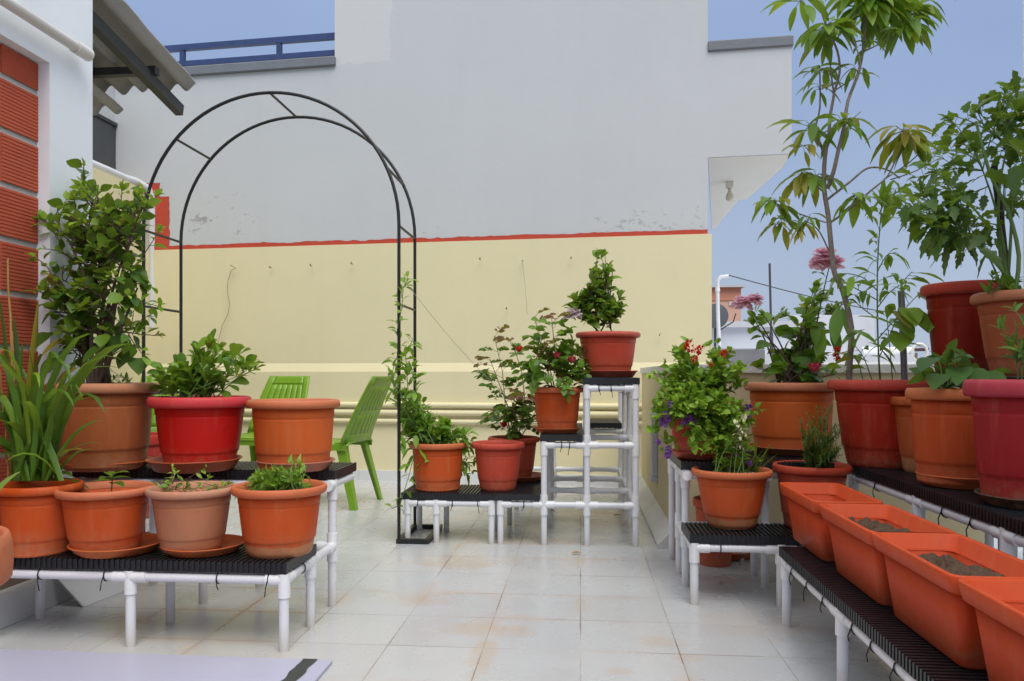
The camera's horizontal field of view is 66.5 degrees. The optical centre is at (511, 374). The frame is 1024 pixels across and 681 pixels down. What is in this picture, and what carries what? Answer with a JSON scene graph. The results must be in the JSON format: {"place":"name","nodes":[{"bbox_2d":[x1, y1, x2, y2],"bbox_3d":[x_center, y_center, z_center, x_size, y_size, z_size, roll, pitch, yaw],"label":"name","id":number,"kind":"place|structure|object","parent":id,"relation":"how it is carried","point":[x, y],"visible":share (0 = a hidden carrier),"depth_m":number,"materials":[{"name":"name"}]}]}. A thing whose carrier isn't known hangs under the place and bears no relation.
{"place":"outdoors","nodes":[
{"label":"outdoors","id":0,"kind":"place"},
{"bbox_2d":[0,526,13,585],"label":"flower pot","id":1,"kind":"object","parent":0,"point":[6,556],"visible":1,"depth_m":1.40,"materials":[{"name":"plastic"}]},
{"bbox_2d":[0,471,20,489],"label":"lily plant","id":2,"kind":"object","parent":1,"relation":"in","point":[5,481],"visible":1,"depth_m":1.35,"materials":[{"name":"green plant"}]},
{"bbox_2d":[0,0,92,629],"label":"white building","id":3,"kind":"structure","parent":0,"point":[46,107],"depth_m":2.93,"materials":[{"name":"paint"}]},
{"bbox_2d":[0,0,94,61],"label":"drain pipe","id":4,"kind":"object","parent":3,"relation":"attached to","point":[80,50],"visible":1,"depth_m":2.86,"materials":[{"name":"plastic"}]},
{"bbox_2d":[0,480,1022,680],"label":"floor","id":5,"kind":"structure","parent":0,"point":[462,600],"depth_m":2.80,"materials":[{"name":"tile"}]},
{"bbox_2d":[57,569,123,606],"bbox_3d":[-1.613,0.798,3.009,0.110,0.121,0.283,0,0,11],"label":"spare tile","id":6,"kind":"object","parent":5,"relation":"on","point":[83,593],"visible":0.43,"depth_m":2.96,"materials":[{"name":"tile"}]},
{"bbox_2d":[93,167,146,381],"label":"parapet","id":7,"kind":"structure","parent":5,"relation":"on","point":[100,177],"depth_m":6.42,"materials":[{"name":"yellow paint"}]},
{"bbox_2d":[93,160,154,327],"bbox_3d":[-3.299,-1.037,5.663,0.153,1.272,2.309,0,0,8],"label":"drain hose","id":8,"kind":"object","parent":7,"relation":"on","point":[115,173],"visible":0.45,"depth_m":6.73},
{"bbox_2d":[93,0,195,115],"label":"lean to roof","id":9,"kind":"object","parent":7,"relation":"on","point":[130,50],"visible":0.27,"depth_m":4.68,"materials":[{"name":"black metal"}]},
{"bbox_2d":[146,432,161,517],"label":"flower pot","id":10,"kind":"object","parent":5,"relation":"on","point":[153,449],"visible":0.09,"depth_m":4.67,"materials":[{"name":"plastic"}]},
{"bbox_2d":[140,376,178,431],"bbox_3d":[-2.543,0.435,5.767,0.490,0.850,0.617,0,0,-24],"label":"plastic chair","id":11,"kind":"object","parent":5,"relation":"on","point":[148,379],"visible":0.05,"depth_m":5.95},
{"bbox_2d":[0,649,331,680],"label":"white board","id":12,"kind":"object","parent":5,"relation":"on","point":[28,665],"visible":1,"depth_m":2.26,"materials":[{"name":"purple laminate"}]},
{"bbox_2d":[10,461,356,652],"bbox_3d":[-1.184,0.608,2.832,1.056,0.505,0.765,0,0,5],"label":"plant shelf","id":13,"kind":"object","parent":5,"relation":"on","point":[131,572],"visible":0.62,"depth_m":2.48,"materials":[{"name":"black plastic"}]},
{"bbox_2d":[0,478,83,557],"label":"flower pot","id":14,"kind":"object","parent":13,"relation":"on","point":[31,517],"visible":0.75,"depth_m":2.48,"materials":[{"name":"plastic"}]},
{"bbox_2d":[0,258,125,488],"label":"lily plant","id":15,"kind":"object","parent":14,"relation":"in","point":[34,418],"visible":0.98,"depth_m":2.54,"materials":[{"name":"green plant"}]},
{"bbox_2d":[59,456,150,471],"bbox_3d":[-1.546,0.339,2.970,0.336,0.030,0.336,0,0,5],"label":"saucer","id":16,"kind":"object","parent":13,"relation":"on","point":[143,463],"visible":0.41,"depth_m":2.86,"materials":[{"name":"plastic"}]},
{"bbox_2d":[44,382,159,469],"bbox_3d":[-1.543,0.187,2.950,0.392,0.312,0.396,0,0,5],"label":"flower pot","id":17,"kind":"object","parent":16,"relation":"on","point":[119,432],"visible":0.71,"depth_m":2.82,"materials":[{"name":"plastic"}]},
{"bbox_2d":[21,157,166,382],"bbox_3d":[-1.542,-0.378,2.941,0.588,0.865,0.454,0,0,5],"label":"flowering shrub","id":18,"kind":"object","parent":17,"relation":"in","point":[107,235],"visible":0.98,"depth_m":2.87,"materials":[{"name":"green plant"}]},
{"bbox_2d":[110,368,131,382],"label":"seedling","id":19,"kind":"object","parent":17,"relation":"in","point":[126,376],"visible":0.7,"depth_m":3.00,"materials":[{"name":"green plant"}]},
{"bbox_2d":[67,533,159,558],"bbox_3d":[-1.303,0.566,2.580,0.292,0.030,0.292,0,0,5],"label":"saucer","id":20,"kind":"object","parent":13,"relation":"on","point":[149,542],"visible":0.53,"depth_m":2.48,"materials":[{"name":"plastic"}]},
{"bbox_2d":[53,480,155,553],"bbox_3d":[-1.330,0.468,2.560,0.298,0.205,0.302,0,0,5],"label":"flower pot","id":21,"kind":"object","parent":20,"relation":"on","point":[99,515],"visible":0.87,"depth_m":2.46,"materials":[{"name":"plastic"}]},
{"bbox_2d":[91,470,130,490],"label":"seedling","id":22,"kind":"object","parent":21,"relation":"in","point":[111,474],"visible":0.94,"depth_m":2.58,"materials":[{"name":"green plant"}]},
{"bbox_2d":[145,455,241,473],"bbox_3d":[-1.191,0.333,2.930,0.340,0.042,0.340,0,0,5],"label":"saucer","id":23,"kind":"object","parent":13,"relation":"on","point":[157,464],"visible":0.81,"depth_m":2.80,"materials":[{"name":"plastic"}]},
{"bbox_2d":[146,395,251,462],"bbox_3d":[-1.170,0.212,2.930,0.367,0.262,0.365,0,0,5],"label":"flower pot","id":24,"kind":"object","parent":23,"relation":"on","point":[198,429],"visible":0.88,"depth_m":2.80,"materials":[{"name":"plastic"}]},
{"bbox_2d":[147,329,265,397],"bbox_3d":[-1.150,-0.031,2.929,0.491,0.288,0.266,0,0,5],"label":"jasmine bush","id":25,"kind":"object","parent":24,"relation":"on","point":[199,377],"visible":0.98,"depth_m":2.89,"materials":[{"name":"green plant"}]},
{"bbox_2d":[160,534,243,557],"bbox_3d":[-1.017,0.567,2.580,0.268,0.028,0.268,0,0,5],"label":"saucer","id":26,"kind":"object","parent":13,"relation":"on","point":[231,543],"visible":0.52,"depth_m":2.50,"materials":[{"name":"plastic"}]},
{"bbox_2d":[144,481,234,554],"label":"flower pot","id":27,"kind":"object","parent":26,"relation":"on","point":[188,520],"visible":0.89,"depth_m":2.47,"materials":[{"name":"plastic"}]},
{"bbox_2d":[151,464,233,491],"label":"weeds","id":28,"kind":"object","parent":27,"relation":"in","point":[167,484],"visible":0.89,"depth_m":2.55,"materials":[{"name":"green plant"}]},
{"bbox_2d":[230,479,326,558],"bbox_3d":[-0.762,0.470,2.560,0.306,0.222,0.306,0,0,5],"label":"flower pot","id":29,"kind":"object","parent":13,"relation":"on","point":[280,524],"visible":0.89,"depth_m":2.46,"materials":[{"name":"plastic"}]},
{"bbox_2d":[235,454,312,499],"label":"marigold seedlings","id":30,"kind":"object","parent":29,"relation":"in","point":[277,479],"visible":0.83,"depth_m":2.51,"materials":[{"name":"green plant"}]},
{"bbox_2d":[256,457,334,471],"bbox_3d":[-0.809,0.336,2.930,0.286,0.036,0.286,0,0,5],"label":"saucer","id":31,"kind":"object","parent":13,"relation":"on","point":[317,466],"visible":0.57,"depth_m":2.84,"materials":[{"name":"plastic"}]},
{"bbox_2d":[246,398,339,469],"bbox_3d":[-0.819,0.218,2.930,0.342,0.250,0.346,0,0,5],"label":"flower pot","id":32,"kind":"object","parent":31,"relation":"on","point":[284,429],"visible":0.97,"depth_m":2.81,"materials":[{"name":"plastic"}]},
{"bbox_2d":[240,376,309,461],"bbox_3d":[-1.840,0.435,5.819,0.490,0.850,0.617,0,0,21],"label":"plastic chair","id":33,"kind":"object","parent":5,"relation":"on","point":[276,387],"visible":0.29,"depth_m":6.04,"materials":[{"name":"plastic"}]},
{"bbox_2d":[142,91,442,543],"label":"garden arch","id":34,"kind":"structure","parent":5,"relation":"on","point":[402,539],"depth_m":4.09,"materials":[{"name":"black metal"}]},
{"bbox_2d":[381,271,478,512],"bbox_3d":[-0.416,0.085,4.068,0.521,1.261,0.480,0,0,5],"label":"climbing vine","id":35,"kind":"object","parent":34,"relation":"attached to","point":[418,426],"visible":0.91,"depth_m":4.07,"materials":[{"name":"green plant"}]},
{"bbox_2d":[404,281,505,395],"bbox_3d":[-0.275,-0.162,4.250,0.746,0.636,0.002,0,0,-42],"label":"tie string","id":36,"kind":"object","parent":34,"relation":"attached to","point":[451,339],"visible":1,"depth_m":4.19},
{"bbox_2d":[331,376,391,510],"bbox_3d":[-1.137,0.435,5.210,0.617,0.850,0.490,0,0,12],"label":"plastic chair","id":37,"kind":"object","parent":5,"relation":"on","point":[359,429],"visible":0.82,"depth_m":5.09,"materials":[{"name":"plastic"}]},
{"bbox_2d":[145,183,711,485],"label":"boundary wall","id":38,"kind":"structure","parent":5,"relation":"on","point":[323,323],"depth_m":6.32,"materials":[{"name":"yellow paint"}]},
{"bbox_2d":[218,265,235,341],"bbox_3d":[-2.407,-0.533,6.569,0.181,0.784,0.054,0,0,0],"label":"dry tendril","id":39,"kind":"object","parent":38,"relation":"attached to","point":[228,298],"visible":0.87,"depth_m":6.58},
{"bbox_2d":[401,484,496,543],"bbox_3d":[-0.313,0.732,4.141,0.483,0.256,0.345,0,0,5],"label":"plant shelf","id":40,"kind":"object","parent":5,"relation":"on","point":[471,495],"visible":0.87,"depth_m":3.99,"materials":[{"name":"white plastic"}]},
{"bbox_2d":[410,440,465,491],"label":"flower pot","id":41,"kind":"object","parent":40,"relation":"on","point":[440,470],"visible":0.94,"depth_m":4.02,"materials":[{"name":"plastic"}]},
{"bbox_2d":[495,377,639,546],"bbox_3d":[0.342,0.438,4.685,0.728,0.845,1.545,0,0,5],"label":"plant shelf","id":42,"kind":"object","parent":5,"relation":"on","point":[545,490],"visible":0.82,"depth_m":3.94,"materials":[{"name":"white plastic"}]},
{"bbox_2d":[471,440,524,491],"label":"flower pot","id":43,"kind":"object","parent":42,"relation":"on","point":[497,463],"visible":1,"depth_m":4.02,"materials":[{"name":"plastic"}]},
{"bbox_2d":[517,471,540,481],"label":"saucer","id":44,"kind":"object","parent":42,"relation":"on","point":[535,476],"visible":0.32,"depth_m":4.39,"materials":[{"name":"plastic"}]},
{"bbox_2d":[488,435,539,476],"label":"flower pot","id":45,"kind":"object","parent":44,"relation":"on","point":[527,459],"visible":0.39,"depth_m":4.41,"materials":[{"name":"plastic"}]},
{"bbox_2d":[471,324,539,439],"bbox_3d":[-0.024,0.053,4.546,0.506,0.680,0.404,0,0,35],"label":"rose bush","id":46,"kind":"object","parent":45,"relation":"on","point":[523,409],"visible":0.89,"depth_m":4.48,"materials":[{"name":"green plant"}]},
{"bbox_2d":[534,426,580,433],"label":"saucer","id":47,"kind":"object","parent":42,"relation":"on","point":[557,431],"visible":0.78,"depth_m":4.00,"materials":[{"name":"plastic"}]},
{"bbox_2d":[534,387,582,428],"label":"flower pot","id":48,"kind":"object","parent":47,"relation":"on","point":[554,408],"visible":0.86,"depth_m":3.99,"materials":[{"name":"plastic"}]},
{"bbox_2d":[512,307,591,403],"bbox_3d":[0.230,-0.106,4.109,0.449,0.504,0.458,0,0,-35],"label":"rose bush","id":49,"kind":"object","parent":48,"relation":"in","point":[560,366],"visible":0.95,"depth_m":4.00,"materials":[{"name":"green plant"}]},
{"bbox_2d":[588,370,636,376],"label":"saucer","id":50,"kind":"object","parent":42,"relation":"on","point":[611,373],"visible":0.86,"depth_m":3.99,"materials":[{"name":"plastic"}]},
{"bbox_2d":[575,331,640,369],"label":"flower pot","id":51,"kind":"object","parent":50,"relation":"on","point":[611,350],"visible":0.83,"depth_m":3.99,"materials":[{"name":"plastic"}]},
{"bbox_2d":[562,249,627,330],"bbox_3d":[0.440,-0.441,4.127,0.363,0.456,0.333,0,0,5],"label":"hibiscus plant","id":52,"kind":"object","parent":51,"relation":"in","point":[600,300],"visible":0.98,"depth_m":4.08,"materials":[{"name":"green plant"}]},
{"bbox_2d":[692,495,731,567],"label":"flower pot","id":53,"kind":"object","parent":5,"relation":"on","point":[711,559],"visible":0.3,"depth_m":3.49,"materials":[{"name":"plastic"}]},
{"bbox_2d":[667,450,841,607],"bbox_3d":[1.028,0.606,3.252,0.670,0.509,0.760,0,0,5],"label":"plant shelf","id":54,"kind":"object","parent":5,"relation":"on","point":[765,537],"visible":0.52,"depth_m":3.12,"materials":[{"name":"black plastic"}]},
{"bbox_2d":[672,448,719,459],"bbox_3d":[0.798,0.335,3.310,0.250,0.030,0.250,0,0,5],"label":"saucer","id":55,"kind":"object","parent":54,"relation":"on","point":[687,455],"visible":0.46,"depth_m":3.21,"materials":[{"name":"plastic"}]},
{"bbox_2d":[665,399,741,456],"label":"flower pot","id":56,"kind":"object","parent":55,"relation":"on","point":[682,444],"visible":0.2,"depth_m":3.24,"materials":[{"name":"plastic"}]},
{"bbox_2d":[645,336,765,458],"bbox_3d":[0.790,0.085,3.270,0.479,0.503,0.453,0,0,5],"label":"flowering plant","id":57,"kind":"object","parent":56,"relation":"in","point":[702,390],"visible":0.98,"depth_m":3.16,"materials":[{"name":"green plant"}]},
{"bbox_2d":[691,466,772,529],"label":"flower pot","id":58,"kind":"object","parent":54,"relation":"on","point":[731,501],"visible":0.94,"depth_m":2.97,"materials":[{"name":"plastic"}]},
{"bbox_2d":[710,413,776,472],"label":"trailing plant","id":59,"kind":"object","parent":58,"relation":"in","point":[739,462],"visible":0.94,"depth_m":3.04,"materials":[{"name":"green plant"}]},
{"bbox_2d":[748,443,835,455],"bbox_3d":[1.251,0.333,3.500,0.370,0.034,0.370,0,0,5],"label":"saucer","id":60,"kind":"object","parent":54,"relation":"on","point":[785,452],"visible":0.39,"depth_m":3.36,"materials":[{"name":"plastic"}]},
{"bbox_2d":[744,382,833,448],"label":"flower pot","id":61,"kind":"object","parent":60,"relation":"on","point":[787,407],"visible":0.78,"depth_m":3.35,"materials":[{"name":"plastic"}]},
{"bbox_2d":[731,247,847,382],"bbox_3d":[1.226,-0.229,3.499,0.547,0.644,0.442,0,0,5],"label":"hibiscus plant","id":62,"kind":"object","parent":61,"relation":"on","point":[805,356],"visible":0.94,"depth_m":3.44,"materials":[{"name":"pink plant"}]},
{"bbox_2d":[772,460,852,527],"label":"flower pot","id":63,"kind":"object","parent":54,"relation":"on","point":[839,472],"visible":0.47,"depth_m":2.95,"materials":[{"name":"plastic"}]},
{"bbox_2d":[798,405,844,467],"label":"fern","id":64,"kind":"object","parent":63,"relation":"in","point":[821,456],"visible":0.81,"depth_m":2.97,"materials":[{"name":"plant"}]},
{"bbox_2d":[639,364,984,548],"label":"parapet","id":65,"kind":"structure","parent":5,"relation":"on","point":[654,502],"depth_m":3.83,"materials":[{"name":"yellow paint"}]},
{"bbox_2d":[649,413,657,482],"bbox_3d":[0.851,0.435,4.694,0.038,0.410,0.120,0,0,5],"label":"vent pipe","id":66,"kind":"object","parent":65,"relation":"attached to","point":[653,477],"visible":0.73,"depth_m":4.64,"materials":[{"name":"grey plastic"}]},
{"bbox_2d":[779,546,988,680],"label":"plant shelf","id":67,"kind":"object","parent":5,"relation":"on","point":[888,637],"visible":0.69,"depth_m":1.97,"materials":[{"name":"black plastic"}]},
{"bbox_2d":[779,482,882,561],"bbox_3d":[1.062,0.492,2.632,0.216,0.198,0.442,0,0,5],"label":"long planter","id":68,"kind":"object","parent":67,"relation":"on","point":[810,528],"visible":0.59,"depth_m":2.62,"materials":[{"name":"plastic"}]},
{"bbox_2d":[819,503,956,606],"bbox_3d":[1.020,0.492,2.159,0.216,0.198,0.442,0,0,5],"label":"long planter","id":69,"kind":"object","parent":67,"relation":"on","point":[860,560],"visible":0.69,"depth_m":2.16,"materials":[{"name":"plastic"}]},
{"bbox_2d":[871,532,1023,669],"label":"long planter","id":70,"kind":"object","parent":67,"relation":"on","point":[925,573],"visible":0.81,"depth_m":1.71,"materials":[{"name":"plastic"}]},
{"bbox_2d":[957,578,1023,680],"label":"long planter","id":71,"kind":"object","parent":67,"relation":"on","point":[997,604],"visible":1,"depth_m":1.42,"materials":[{"name":"plastic"}]},
{"bbox_2d":[847,377,1023,557],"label":"plant shelf","id":72,"kind":"object","parent":5,"relation":"on","point":[972,509],"visible":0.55,"depth_m":2.32,"materials":[{"name":"black plastic"}]},
{"bbox_2d":[827,379,939,468],"bbox_3d":[1.450,0.186,3.060,0.399,0.335,0.401,0,0,5],"label":"flower pot","id":73,"kind":"object","parent":72,"relation":"on","point":[866,418],"visible":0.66,"depth_m":2.94,"materials":[{"name":"plastic"}]},
{"bbox_2d":[751,0,948,379],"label":"mango tree","id":74,"kind":"object","parent":73,"relation":"in","point":[877,18],"visible":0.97,"depth_m":3.04,"materials":[{"name":"green plant"}]},
{"bbox_2d":[826,181,943,379],"bbox_3d":[1.457,-0.372,3.050,0.433,0.827,0.374,0,0,21],"label":"sapling","id":75,"kind":"object","parent":73,"relation":"in","point":[910,319],"visible":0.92,"depth_m":3.02,"materials":[{"name":"green plant"}]},
{"bbox_2d":[898,291,907,379],"bbox_3d":[1.522,-0.131,3.040,0.030,0.392,0.028,0,0,-40],"label":"plant stake","id":76,"kind":"object","parent":73,"relation":"in","point":[903,364],"visible":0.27,"depth_m":3.03,"materials":[{"name":"grey plastic"}]},
{"bbox_2d":[890,396,915,472],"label":"flower pot","id":77,"kind":"object","parent":72,"relation":"on","point":[903,411],"visible":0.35,"depth_m":2.83,"materials":[{"name":"plastic"}]},
{"bbox_2d":[915,471,979,489],"bbox_3d":[1.434,0.335,2.500,0.256,0.038,0.256,0,0,5],"label":"saucer","id":78,"kind":"object","parent":72,"relation":"on","point":[971,483],"visible":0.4,"depth_m":2.40,"materials":[{"name":"plastic"}]},
{"bbox_2d":[905,387,978,485],"bbox_3d":[1.416,0.193,2.500,0.285,0.300,0.283,0,0,5],"label":"flower pot","id":79,"kind":"object","parent":78,"relation":"on","point":[943,434],"visible":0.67,"depth_m":2.42,"materials":[{"name":"plastic"}]},
{"bbox_2d":[907,339,1011,389],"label":"vine","id":80,"kind":"object","parent":79,"relation":"in","point":[959,373],"visible":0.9,"depth_m":2.42,"materials":[{"name":"green plant"}]},
{"bbox_2d":[919,280,1003,371],"bbox_3d":[1.710,-0.167,2.930,0.322,0.345,0.318,0,0,5],"label":"flower pot","id":81,"kind":"object","parent":72,"relation":"on","point":[952,312],"visible":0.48,"depth_m":2.84,"materials":[{"name":"plastic"}]},
{"bbox_2d":[969,289,1023,376],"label":"flower pot","id":82,"kind":"object","parent":72,"relation":"on","point":[990,309],"visible":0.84,"depth_m":2.52,"materials":[{"name":"plastic"}]},
{"bbox_2d":[886,70,1023,290],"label":"tomato plant","id":83,"kind":"object","parent":82,"relation":"in","point":[945,233],"visible":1,"depth_m":2.52,"materials":[{"name":"green plant"}]},
{"bbox_2d":[990,165,1010,274],"bbox_3d":[1.644,-0.475,2.620,0.076,0.454,0.022,0,0,0],"label":"plant stake","id":84,"kind":"object","parent":82,"relation":"in","point":[995,167],"visible":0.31,"depth_m":2.61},
{"bbox_2d":[980,270,1023,297],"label":"weeds","id":85,"kind":"object","parent":82,"relation":"on","point":[1009,280],"visible":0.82,"depth_m":2.50,"materials":[{"name":"green plant"}]},
{"bbox_2d":[974,488,1023,509],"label":"saucer","id":86,"kind":"object","parent":72,"relation":"on","point":[1010,503],"visible":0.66,"depth_m":2.07,"materials":[{"name":"plastic"}]},
{"bbox_2d":[962,379,1023,499],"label":"flower pot","id":87,"kind":"object","parent":86,"relation":"on","point":[997,406],"visible":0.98,"depth_m":2.06,"materials":[{"name":"plastic"}]},
{"bbox_2d":[991,302,1023,379],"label":"weeds","id":88,"kind":"object","parent":87,"relation":"in","point":[1018,355],"visible":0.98,"depth_m":2.12,"materials":[{"name":"green plant"}]},
{"bbox_2d":[124,0,1022,357],"label":"sky","id":89,"kind":"structure","parent":0,"point":[981,46],"materials":[{"name":"blue"}]},
{"bbox_2d":[712,285,744,320],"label":"pink house","id":90,"kind":"structure","parent":0,"point":[728,293],"depth_m":41.93,"materials":[{"name":"paint"}]},
{"bbox_2d":[712,349,764,363],"bbox_3d":[3.267,-0.095,11.498,0.674,0.550,1.000,0,0,5],"label":"concrete tank","id":91,"kind":"object","parent":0,"point":[748,356],"visible":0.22,"depth_m":10.99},
{"bbox_2d":[731,552,749,560],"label":"saucer","id":92,"kind":"object","parent":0,"point":[735,556],"visible":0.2,"depth_m":3.60,"materials":[{"name":"plastic"}]},
{"bbox_2d":[772,306,789,319],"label":"tree","id":93,"kind":"object","parent":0,"point":[785,314],"visible":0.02,"depth_m":59.72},
{"bbox_2d":[712,315,874,353],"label":"white house","id":94,"kind":"structure","parent":0,"point":[734,335],"depth_m":16.07,"materials":[{"name":"paint"}]},
{"bbox_2d":[821,300,840,314],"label":"tree","id":95,"kind":"object","parent":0,"point":[831,310],"visible":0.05,"depth_m":59.78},
{"bbox_2d":[914,348,928,358],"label":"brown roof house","id":96,"kind":"structure","parent":0,"point":[918,349],"depth_m":19.45,"materials":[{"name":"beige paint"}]},
{"bbox_2d":[1023,0,1023,559],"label":"building","id":97,"kind":"structure","parent":0,"point":[1023,179],"depth_m":3.45,"materials":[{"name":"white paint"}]},
{"label":"ground","id":98,"kind":"structure","parent":0,"visible":0},
{"bbox_2d":[93,86,117,169],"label":"side house","id":99,"kind":"structure","parent":98,"relation":"on","point":[105,124],"depth_m":6.68,"materials":[{"name":"grey paint"}]},
{"bbox_2d":[93,113,117,169],"bbox_3d":[-3.476,-1.955,6.509,0.033,0.470,0.960,0,0,5],"label":"window","id":100,"kind":"structure","parent":99,"relation":"in","point":[104,129],"depth_m":6.65,"materials":[{"name":"grey glass"}]},
{"bbox_2d":[115,0,793,249],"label":"neighbour house","id":101,"kind":"structure","parent":98,"relation":"on","point":[475,118],"depth_m":6.28,"materials":[{"name":"grey paint"}]},
{"bbox_2d":[164,32,334,66],"bbox_3d":[-2.687,-2.755,6.782,2.501,0.240,0.040,0,0,10],"label":"railing","id":102,"kind":"object","parent":101,"relation":"on","point":[183,49],"visible":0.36,"depth_m":6.68,"materials":[{"name":"metal"}]},
{"bbox_2d":[715,274,728,349],"bbox_3d":[2.418,-0.453,8.998,0.155,1.409,0.054,0,0,2],"label":"gooseneck pipe","id":103,"kind":"object","parent":101,"relation":"attached to","point":[717,288],"visible":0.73,"depth_m":8.98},
{"bbox_2d":[729,275,884,311],"bbox_3d":[4.344,-0.857,8.999,3.705,0.594,0.011,0,0,0],"label":"cable","id":104,"kind":"object","parent":103,"relation":"attached to","point":[797,293],"visible":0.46,"depth_m":9.00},
{"bbox_2d":[726,181,733,201],"bbox_3d":[1.867,-1.572,6.700,0.068,0.174,0.068,0,0,5],"label":"light bulb","id":105,"kind":"object","parent":101,"relation":"attached to","point":[729,194],"visible":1,"depth_m":6.67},
{"bbox_2d":[765,354,916,363],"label":"white house","id":106,"kind":"structure","parent":98,"relation":"on","point":[870,358],"depth_m":12.72,"materials":[{"name":"paint"}]},
{"bbox_2d":[712,304,735,348],"bbox_3d":[4.215,-0.934,15.644,0.691,1.001,0.281,0,0,39],"label":"satellite dish","id":107,"kind":"object","parent":106,"relation":"on","point":[724,315],"visible":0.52,"depth_m":15.71,"materials":[{"name":"black metal"}]},
{"bbox_2d":[768,263,772,353],"bbox_3d":[4.977,-1.137,14.997,0.094,2.005,0.068,0,0,-17],"label":"antenna mast","id":108,"kind":"object","parent":106,"relation":"on","point":[770,309],"visible":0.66,"depth_m":14.98,"materials":[{"name":"metal"}]},
{"bbox_2d":[858,342,928,359],"bbox_3d":[6.810,-0.291,13.980,1.132,0.559,0.341,0,0,5],"label":"water heater","id":109,"kind":"object","parent":106,"relation":"on","point":[910,350],"visible":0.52,"depth_m":13.88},
{"bbox_2d":[822,362,915,363],"bbox_3d":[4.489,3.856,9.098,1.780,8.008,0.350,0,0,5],"label":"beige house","id":110,"kind":"structure","parent":98,"relation":"on","point":[871,363],"depth_m":8.95,"materials":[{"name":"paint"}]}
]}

